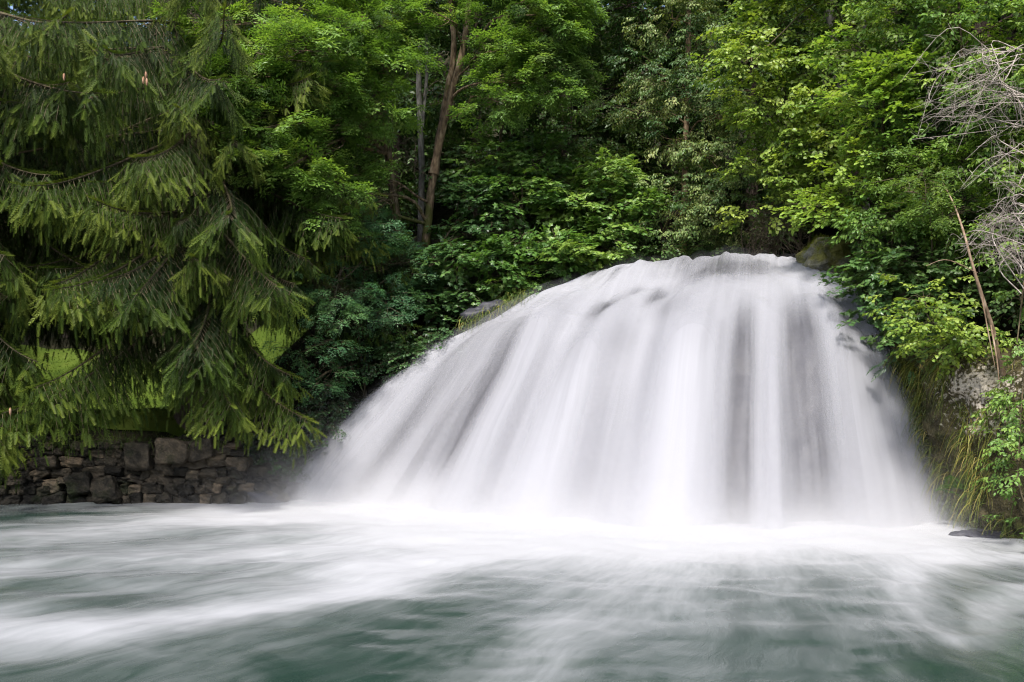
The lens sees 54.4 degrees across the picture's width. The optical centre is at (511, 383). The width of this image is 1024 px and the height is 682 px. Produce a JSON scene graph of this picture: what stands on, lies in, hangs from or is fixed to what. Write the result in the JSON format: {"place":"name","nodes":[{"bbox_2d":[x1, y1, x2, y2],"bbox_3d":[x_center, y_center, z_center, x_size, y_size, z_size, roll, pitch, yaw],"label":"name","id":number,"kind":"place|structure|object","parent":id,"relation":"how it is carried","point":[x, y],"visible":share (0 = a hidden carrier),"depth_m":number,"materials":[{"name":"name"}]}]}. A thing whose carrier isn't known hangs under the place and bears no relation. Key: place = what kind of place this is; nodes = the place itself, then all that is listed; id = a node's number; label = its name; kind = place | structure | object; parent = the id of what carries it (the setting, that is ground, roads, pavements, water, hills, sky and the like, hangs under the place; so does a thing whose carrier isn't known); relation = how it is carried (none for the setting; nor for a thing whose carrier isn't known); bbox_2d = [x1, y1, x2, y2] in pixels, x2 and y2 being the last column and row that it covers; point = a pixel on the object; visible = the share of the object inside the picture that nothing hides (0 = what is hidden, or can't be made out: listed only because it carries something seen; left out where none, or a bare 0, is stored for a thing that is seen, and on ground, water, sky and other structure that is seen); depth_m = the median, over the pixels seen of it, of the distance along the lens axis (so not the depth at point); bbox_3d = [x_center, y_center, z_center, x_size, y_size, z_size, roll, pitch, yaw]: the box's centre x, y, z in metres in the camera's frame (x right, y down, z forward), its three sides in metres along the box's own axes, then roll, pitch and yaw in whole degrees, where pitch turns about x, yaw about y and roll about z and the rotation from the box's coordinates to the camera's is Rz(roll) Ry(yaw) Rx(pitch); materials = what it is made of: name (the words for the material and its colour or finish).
{"place":"outdoors","nodes":[
{"label":"outdoors","id":0,"kind":"place"},
{"bbox_2d":[0,275,333,459],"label":"lawn","id":1,"kind":"structure","parent":0,"point":[171,429],"depth_m":42.58,"materials":[{"name":"green plant"}]},
{"bbox_2d":[9,0,644,39],"label":"sky","id":2,"kind":"structure","parent":0,"point":[10,7],"materials":[{"name":"white"}]},
{"bbox_2d":[0,497,1023,681],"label":"water","id":3,"kind":"structure","parent":0,"point":[348,589],"depth_m":11.59,"materials":[{"name":"white liquid"}]},
{"bbox_2d":[247,480,306,502],"bbox_3d":[-5.013,2.572,21.297,1.318,0.959,0.982,0,0,0],"label":"wet boulder","id":4,"kind":"object","parent":3,"relation":"in","point":[295,491],"visible":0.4,"depth_m":21.05,"materials":[{"name":"grey stone"}]},
{"bbox_2d":[948,529,1007,538],"bbox_3d":[7.721,2.664,16.365,1.089,0.505,0.899,0,0,0],"label":"wet boulder","id":5,"kind":"object","parent":3,"relation":"in","point":[975,533],"visible":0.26,"depth_m":16.29,"materials":[{"name":"grey stone"}]},
{"bbox_2d":[0,5,1023,494],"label":"hillside","id":6,"kind":"structure","parent":0,"point":[444,213],"depth_m":24.88,"materials":[{"name":"green plant"}]},
{"bbox_2d":[12,121,133,337],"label":"forest tree","id":7,"kind":"object","parent":6,"relation":"on","point":[67,336],"depth_m":46.82,"materials":[{"name":"green plant"}]},
{"bbox_2d":[0,0,187,492],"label":"spruce tree","id":8,"kind":"object","parent":6,"relation":"on","point":[15,80],"visible":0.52,"depth_m":19.79,"materials":[{"name":"green plant"}]},
{"bbox_2d":[0,432,289,504],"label":"stone wall","id":9,"kind":"structure","parent":6,"relation":"on","point":[141,471],"depth_m":20.79,"materials":[{"name":"grey stone"}]},
{"bbox_2d":[34,434,228,461],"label":"wall grass","id":10,"kind":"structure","parent":9,"relation":"on","point":[127,441],"depth_m":20.80,"materials":[{"name":"green plant"}]},
{"bbox_2d":[92,17,227,210],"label":"forest tree","id":11,"kind":"object","parent":6,"relation":"on","point":[143,90],"depth_m":45.92,"materials":[{"name":"green plant"}]},
{"bbox_2d":[0,0,422,469],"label":"spruce tree","id":12,"kind":"object","parent":6,"relation":"on","point":[180,263],"visible":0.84,"depth_m":19.80,"materials":[{"name":"green plant"}]},
{"bbox_2d":[58,0,374,355],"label":"spruce tree","id":13,"kind":"object","parent":6,"relation":"on","point":[305,282],"visible":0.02,"depth_m":28.53,"materials":[{"name":"green plant"}]},
{"bbox_2d":[220,281,466,485],"bbox_3d":[-3.787,0.024,22.754,6.376,5.163,3.499,0,0,-36],"label":"ivy","id":14,"kind":"object","parent":6,"relation":"on","point":[333,420],"visible":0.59,"depth_m":22.58,"materials":[{"name":"green plant"}]},
{"bbox_2d":[291,412,320,424],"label":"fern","id":15,"kind":"object","parent":14,"relation":"on","point":[314,417],"visible":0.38,"depth_m":22.08,"materials":[{"name":"green plant"}]},
{"bbox_2d":[220,0,470,300],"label":"forest tree","id":16,"kind":"object","parent":6,"relation":"on","point":[395,149],"visible":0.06,"depth_m":31.25,"materials":[{"name":"green plant"}]},
{"bbox_2d":[256,196,446,407],"bbox_3d":[-3.460,-1.887,22.556,3.210,4.819,4.509,0,0,43],"label":"rowan bush","id":17,"kind":"object","parent":6,"relation":"on","point":[390,242],"visible":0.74,"depth_m":22.17,"materials":[{"name":"green plant"}]},
{"bbox_2d":[310,253,362,332],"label":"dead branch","id":18,"kind":"object","parent":17,"relation":"attached to","point":[339,274],"visible":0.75,"depth_m":22.06,"materials":[{"name":"wood"}]},
{"bbox_2d":[251,0,495,278],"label":"forest tree","id":19,"kind":"object","parent":6,"relation":"on","point":[405,74],"visible":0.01,"depth_m":34.79,"materials":[{"name":"green plant"}]},
{"bbox_2d":[297,2,456,230],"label":"forest tree","id":20,"kind":"object","parent":6,"relation":"on","point":[434,61],"visible":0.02,"depth_m":43.81,"materials":[{"name":"green plant"}]},
{"bbox_2d":[146,0,609,292],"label":"ash tree","id":21,"kind":"object","parent":6,"relation":"on","point":[381,49],"visible":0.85,"depth_m":22.27,"materials":[{"name":"green plant"}]},
{"bbox_2d":[388,132,428,178],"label":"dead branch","id":22,"kind":"object","parent":21,"relation":"attached to","point":[414,162],"visible":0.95,"depth_m":24.41,"materials":[{"name":"grey wood"}]},
{"bbox_2d":[293,0,540,238],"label":"forest tree","id":23,"kind":"object","parent":6,"relation":"on","point":[433,87],"visible":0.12,"depth_m":29.76,"materials":[{"name":"green plant"}]},
{"bbox_2d":[416,0,428,270],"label":"sapling","id":24,"kind":"object","parent":6,"relation":"on","point":[421,190],"visible":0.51,"depth_m":25.84,"materials":[{"name":"grey plant"}]},
{"bbox_2d":[363,165,517,365],"bbox_3d":[-1.718,-2.833,24.242,3.976,4.952,3.323,0,0,0],"label":"maple bush","id":25,"kind":"object","parent":6,"relation":"on","point":[454,243],"visible":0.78,"depth_m":23.82,"materials":[{"name":"green plant"}]},
{"bbox_2d":[0,0,881,157],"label":"woods","id":26,"kind":"object","parent":6,"relation":"on","point":[1,10],"depth_m":53.93,"materials":[{"name":"green plant"}]},
{"bbox_2d":[369,0,610,224],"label":"forest tree","id":27,"kind":"object","parent":6,"relation":"on","point":[479,18],"visible":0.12,"depth_m":29.71,"materials":[{"name":"green plant"}]},
{"bbox_2d":[332,64,675,331],"bbox_3d":[-0.355,-5.112,26.367,9.629,7.672,5.592,0,0,-10],"label":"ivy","id":28,"kind":"object","parent":6,"relation":"on","point":[566,120],"visible":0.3,"depth_m":26.43,"materials":[{"name":"green plant"}]},
{"bbox_2d":[427,0,597,195],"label":"forest tree","id":29,"kind":"object","parent":6,"relation":"on","point":[490,15],"visible":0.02,"depth_m":35.74,"materials":[{"name":"green plant"}]},
{"bbox_2d":[478,0,610,271],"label":"ash tree","id":30,"kind":"object","parent":6,"relation":"on","point":[580,63],"visible":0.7,"depth_m":23.55,"materials":[{"name":"green plant"}]},
{"bbox_2d":[436,0,707,225],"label":"forest tree","id":31,"kind":"object","parent":6,"relation":"on","point":[547,116],"visible":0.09,"depth_m":30.11,"materials":[{"name":"green plant"}]},
{"bbox_2d":[509,147,677,273],"bbox_3d":[1.917,-4.160,24.587,4.036,3.392,3.232,0,0,24],"label":"maple bush","id":32,"kind":"object","parent":6,"relation":"on","point":[610,183],"visible":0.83,"depth_m":24.25,"materials":[{"name":"green plant"}]},
{"bbox_2d":[347,273,844,523],"bbox_3d":[1.358,0.243,21.937,11.752,5.491,9.163,0,0,0],"label":"rock face","id":33,"kind":"object","parent":6,"relation":"attached to","point":[812,485],"visible":0.16,"depth_m":19.16},
{"bbox_2d":[460,299,519,334],"bbox_3d":[-0.260,-1.542,23.370,1.891,0.840,1.106,0,0,0],"label":"ledge rock","id":34,"kind":"object","parent":33,"relation":"on","point":[469,311],"visible":0.29,"depth_m":22.90,"materials":[{"name":"grey stone"}]},
{"bbox_2d":[450,283,551,336],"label":"grass tussock","id":35,"kind":"object","parent":33,"relation":"on","point":[505,308],"depth_m":22.75,"materials":[{"name":"green plant"}]},
{"bbox_2d":[442,129,601,300],"bbox_3d":[0.223,-4.140,24.438,3.966,4.729,4.352,0,0,0],"label":"maple bush","id":36,"kind":"object","parent":33,"relation":"on","point":[494,244],"visible":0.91,"depth_m":23.87,"materials":[{"name":"green plant"}]},
{"bbox_2d":[293,252,936,529],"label":"waterfall","id":37,"kind":"structure","parent":33,"relation":"on","point":[613,413],"depth_m":19.17,"materials":[{"name":"white liquid"}]},
{"bbox_2d":[795,233,854,272],"bbox_3d":[6.590,-2.754,20.964,1.310,0.929,1.141,0,0,0],"label":"mossy boulder","id":38,"kind":"object","parent":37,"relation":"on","point":[818,254],"visible":0.85,"depth_m":20.55,"materials":[{"name":"green stone"}]},
{"bbox_2d":[457,0,735,241],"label":"forest tree","id":39,"kind":"object","parent":6,"relation":"on","point":[644,14],"visible":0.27,"depth_m":27.94,"materials":[{"name":"green plant"}]},
{"bbox_2d":[580,0,732,249],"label":"forest tree","id":40,"kind":"object","parent":6,"relation":"on","point":[601,48],"visible":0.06,"depth_m":35.25,"materials":[{"name":"green plant"}]},
{"bbox_2d":[579,0,772,255],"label":"linden tree","id":41,"kind":"object","parent":6,"relation":"on","point":[685,154],"visible":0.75,"depth_m":25.10,"materials":[{"name":"green plant"}]},
{"bbox_2d":[534,0,854,259],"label":"forest tree","id":42,"kind":"object","parent":6,"relation":"on","point":[662,224],"visible":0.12,"depth_m":29.96,"materials":[{"name":"green plant"}]},
{"bbox_2d":[595,0,861,259],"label":"forest tree","id":43,"kind":"object","parent":6,"relation":"on","point":[753,191],"visible":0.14,"depth_m":29.35,"materials":[{"name":"green plant"}]},
{"bbox_2d":[529,41,1023,339],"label":"ivy","id":44,"kind":"object","parent":6,"relation":"on","point":[700,250],"visible":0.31,"depth_m":19.74,"materials":[{"name":"green plant"}]},
{"bbox_2d":[639,0,925,255],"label":"forest tree","id":45,"kind":"object","parent":6,"relation":"on","point":[657,243],"visible":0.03,"depth_m":35.27,"materials":[{"name":"green plant"}]},
{"bbox_2d":[686,0,924,251],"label":"hazel bush","id":46,"kind":"object","parent":6,"relation":"on","point":[777,65],"visible":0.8,"depth_m":22.16,"materials":[{"name":"green plant"}]},
{"bbox_2d":[734,201,812,273],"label":"bush","id":47,"kind":"object","parent":46,"relation":"attached to","point":[770,239],"visible":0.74,"depth_m":23.30,"materials":[{"name":"green plant"}]},
{"bbox_2d":[825,0,869,234],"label":"birch tree","id":48,"kind":"object","parent":6,"relation":"on","point":[829,18],"visible":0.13,"depth_m":23.64,"materials":[{"name":"grey plant"}]},
{"bbox_2d":[751,0,958,221],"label":"forest tree","id":49,"kind":"object","parent":6,"relation":"on","point":[899,22],"visible":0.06,"depth_m":28.43,"materials":[{"name":"green plant"}]},
{"bbox_2d":[781,0,971,157],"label":"forest tree","id":50,"kind":"object","parent":6,"relation":"on","point":[894,19],"depth_m":31.98,"materials":[{"name":"green plant"}]},
{"bbox_2d":[762,0,1023,182],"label":"forest tree","id":51,"kind":"object","parent":6,"relation":"on","point":[978,25],"visible":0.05,"depth_m":22.13,"materials":[{"name":"green plant"}]},
{"bbox_2d":[821,0,1023,298],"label":"elder bush","id":52,"kind":"object","parent":6,"relation":"on","point":[961,37],"visible":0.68,"depth_m":18.46,"materials":[{"name":"green plant"}]},
{"bbox_2d":[901,24,1023,153],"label":"dead branch","id":53,"kind":"object","parent":52,"relation":"attached to","point":[1015,93],"visible":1,"depth_m":16.83,"materials":[{"name":"grey wood"}]},
{"bbox_2d":[956,120,1023,205],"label":"dead branch","id":54,"kind":"object","parent":52,"relation":"attached to","point":[1009,176],"visible":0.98,"depth_m":16.32,"materials":[{"name":"grey wood"}]},
{"bbox_2d":[846,0,1022,150],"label":"forest tree","id":55,"kind":"object","parent":6,"relation":"on","point":[1014,31],"visible":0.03,"depth_m":25.80,"materials":[{"name":"green plant"}]},
{"bbox_2d":[970,16,1022,72],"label":"forest tree","id":56,"kind":"object","parent":6,"relation":"on","point":[1008,43],"visible":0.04,"depth_m":21.56,"materials":[{"name":"green plant"}]},
{"bbox_2d":[863,294,1023,538],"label":"cliff","id":57,"kind":"structure","parent":0,"point":[968,385],"depth_m":17.03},
{"bbox_2d":[768,5,963,248],"bbox_3d":[6.889,-4.555,19.750,3.237,5.424,3.638,0,0,0],"label":"oak tree","id":58,"kind":"object","parent":57,"relation":"on","point":[863,71],"visible":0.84,"depth_m":19.27,"materials":[{"name":"green plant"}]},
{"bbox_2d":[813,232,967,366],"bbox_3d":[7.067,-1.596,18.707,2.737,2.707,2.306,0,0,29],"label":"maple bush","id":59,"kind":"object","parent":57,"relation":"on","point":[867,266],"visible":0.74,"depth_m":18.58,"materials":[{"name":"green plant"}]},
{"bbox_2d":[866,326,990,386],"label":"bush","id":60,"kind":"object","parent":57,"relation":"on","point":[908,379],"visible":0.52,"depth_m":17.68,"materials":[{"name":"green plant"}]},
{"bbox_2d":[857,143,1014,289],"bbox_3d":[7.406,-3.033,17.886,2.134,2.548,2.502,0,0,-25],"label":"rowan bush","id":61,"kind":"object","parent":57,"relation":"on","point":[935,202],"visible":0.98,"depth_m":17.69,"materials":[{"name":"green plant"}]},
{"bbox_2d":[862,273,1020,380],"bbox_3d":[7.220,-0.965,16.850,2.497,1.834,1.987,0,0,22],"label":"maple sapling","id":62,"kind":"object","parent":57,"relation":"on","point":[945,342],"visible":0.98,"depth_m":16.80,"materials":[{"name":"green plant"}]},
{"bbox_2d":[934,475,968,496],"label":"fern","id":63,"kind":"object","parent":57,"relation":"on","point":[952,482],"visible":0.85,"depth_m":17.08,"materials":[{"name":"green plant"}]},
{"bbox_2d":[881,346,1023,542],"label":"hanging grass","id":64,"kind":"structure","parent":57,"relation":"hanging from","point":[917,382],"depth_m":17.42,"materials":[{"name":"green plant"}]},
{"bbox_2d":[926,188,1005,383],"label":"fallen stem","id":65,"kind":"object","parent":57,"relation":"on","point":[998,355],"visible":0.94,"depth_m":16.01,"materials":[{"name":"brown wood"}]},
{"bbox_2d":[944,186,1023,293],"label":"dead branch","id":66,"kind":"object","parent":65,"relation":"attached to","point":[999,250],"visible":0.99,"depth_m":15.88,"materials":[{"name":"grey wood"}]},
{"bbox_2d":[964,274,1023,538],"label":"hanging bush","id":67,"kind":"object","parent":57,"relation":"hanging from","point":[1000,444],"visible":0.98,"depth_m":15.55,"materials":[{"name":"green plant"}]}
]}

